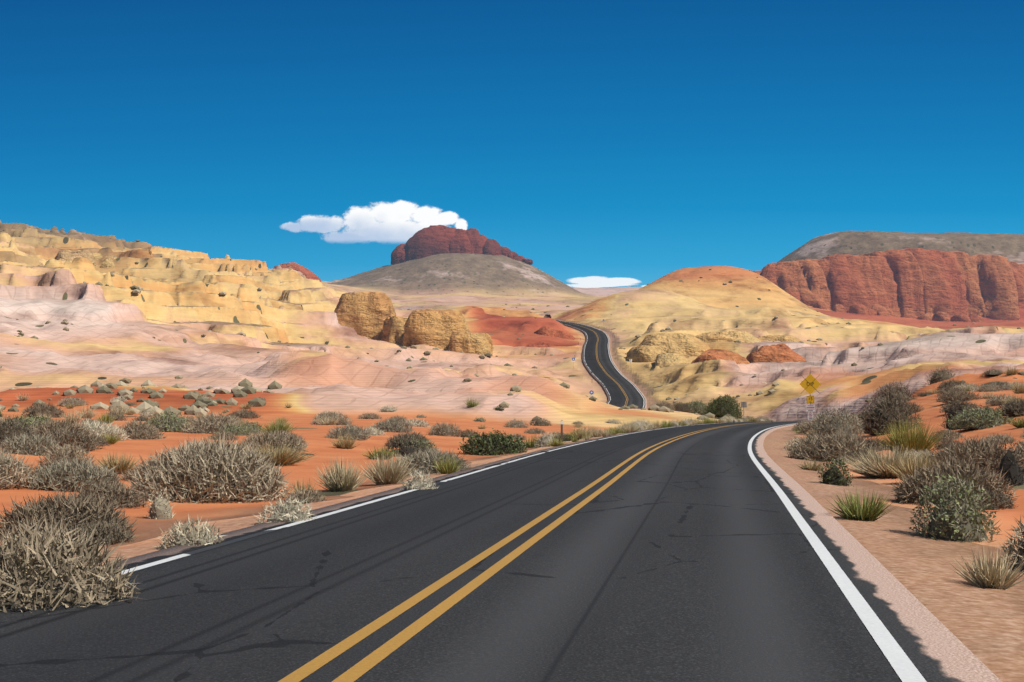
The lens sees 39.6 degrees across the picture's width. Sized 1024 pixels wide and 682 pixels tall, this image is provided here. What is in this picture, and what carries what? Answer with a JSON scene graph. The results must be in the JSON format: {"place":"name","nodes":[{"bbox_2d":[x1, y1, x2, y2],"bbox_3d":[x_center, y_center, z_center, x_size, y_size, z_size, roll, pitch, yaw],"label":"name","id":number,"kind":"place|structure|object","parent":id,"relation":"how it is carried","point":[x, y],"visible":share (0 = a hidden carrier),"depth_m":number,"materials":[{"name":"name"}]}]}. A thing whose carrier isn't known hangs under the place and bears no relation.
{"place":"outdoors","nodes":[
{"label":"outdoors","id":0,"kind":"place"},
{"bbox_2d":[0,319,1001,681],"bbox_3d":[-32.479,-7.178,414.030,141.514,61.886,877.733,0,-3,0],"label":"road asphalt","id":1,"kind":"structure","parent":0,"point":[692,557],"depth_m":11.91,"materials":[{"name":"black asphalt"}]},
{"bbox_2d":[0,323,754,608],"bbox_3d":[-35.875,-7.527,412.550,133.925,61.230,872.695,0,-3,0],"label":"white road line","id":2,"kind":"object","parent":1,"relation":"on","point":[218,545],"visible":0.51,"depth_m":18.99,"materials":[{"name":"paint"}]},
{"bbox_2d":[278,329,775,681],"bbox_3d":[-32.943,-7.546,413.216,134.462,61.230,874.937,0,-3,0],"label":"yellow road line","id":3,"kind":"object","parent":1,"relation":"on","point":[312,666],"visible":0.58,"depth_m":11.26,"materials":[{"name":"paint"}]},
{"bbox_2d":[332,323,779,681],"bbox_3d":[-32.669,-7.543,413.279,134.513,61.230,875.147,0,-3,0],"label":"yellow road line","id":4,"kind":"object","parent":1,"relation":"on","point":[367,663],"visible":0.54,"depth_m":11.26,"materials":[{"name":"paint"}]},
{"bbox_2d":[559,320,926,681],"bbox_3d":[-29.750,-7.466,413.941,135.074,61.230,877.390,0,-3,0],"label":"white road line","id":5,"kind":"object","parent":1,"relation":"on","point":[903,666],"visible":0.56,"depth_m":11.61,"materials":[{"name":"paint"}]},
{"bbox_2d":[0,220,1023,681],"bbox_3d":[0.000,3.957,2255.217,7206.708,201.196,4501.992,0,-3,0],"label":"terrain","id":6,"kind":"structure","parent":0,"point":[310,362],"depth_m":265.64,"materials":[{"name":"stone"}]},
{"bbox_2d":[40,250,116,269],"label":"outcrops","id":7,"kind":"object","parent":6,"relation":"on","point":[69,255],"visible":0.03,"depth_m":467.25,"materials":[{"name":"beige stone"}]},
{"bbox_2d":[274,262,320,281],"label":"rock outcrop","id":8,"kind":"object","parent":6,"relation":"on","point":[307,273],"visible":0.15,"depth_m":897.40,"materials":[{"name":"stone"}]},
{"bbox_2d":[334,292,493,356],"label":"knobs","id":9,"kind":"object","parent":6,"relation":"on","point":[371,315],"visible":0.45,"depth_m":399.16,"materials":[{"name":"beige stone"}]},
{"bbox_2d":[391,225,532,264],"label":"rock butte","id":10,"kind":"object","parent":6,"relation":"on","point":[430,240],"visible":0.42,"depth_m":1096.69,"materials":[{"name":"red stone"}]},
{"bbox_2d":[0,366,1023,614],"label":"shrubs","id":11,"kind":"object","parent":6,"relation":"on","point":[44,542],"visible":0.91,"depth_m":26.57,"materials":[{"name":"plant"}]},
{"bbox_2d":[0,240,1023,420],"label":"shrubs","id":12,"kind":"object","parent":6,"relation":"on","point":[200,405],"visible":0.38,"depth_m":115.37,"materials":[{"name":"plant"}]},
{"bbox_2d":[10,366,1023,589],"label":"grass clumps","id":13,"kind":"object","parent":6,"relation":"on","point":[895,464],"visible":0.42,"depth_m":33.72,"materials":[{"name":"plant"}]},
{"bbox_2d":[561,420,562,441],"bbox_3d":[2.269,4.143,64.820,0.095,1.050,0.024,0,-3,0],"label":"delineator","id":14,"kind":"object","parent":6,"relation":"on","point":[562,430],"visible":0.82,"depth_m":64.81,"materials":[{"name":"metal"}]},
{"bbox_2d":[626,331,800,367],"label":"rock","id":15,"kind":"object","parent":6,"relation":"on","point":[661,350],"visible":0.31,"depth_m":392.47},
{"bbox_2d":[741,402,746,417],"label":"sign post","id":16,"kind":"object","parent":6,"relation":"on","point":[743,404],"visible":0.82,"depth_m":147.93,"materials":[{"name":"metal"}]},
{"bbox_2d":[691,343,805,363],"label":"rock outcrop","id":17,"kind":"object","parent":6,"relation":"on","point":[780,353],"visible":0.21,"depth_m":333.52,"materials":[{"name":"orange stone"}]},
{"bbox_2d":[800,372,820,421],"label":"road sign","id":18,"kind":"object","parent":6,"relation":"on","point":[810,384],"visible":0.99,"depth_m":86.57,"materials":[{"name":"metal"}]},
{"bbox_2d":[752,248,1023,321],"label":"cliff rock","id":19,"kind":"object","parent":6,"relation":"attached to","point":[935,285],"visible":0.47,"depth_m":864.13,"materials":[{"name":"red stone"}]},
{"bbox_2d":[0,0,1023,287],"label":"sky","id":20,"kind":"structure","parent":0,"point":[599,143],"materials":[{"name":"blue"}]},
{"bbox_2d":[526,317,574,347],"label":"rock outcrop","id":21,"kind":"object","parent":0,"point":[546,331],"depth_m":462.09,"materials":[{"name":"stone"}]}
]}

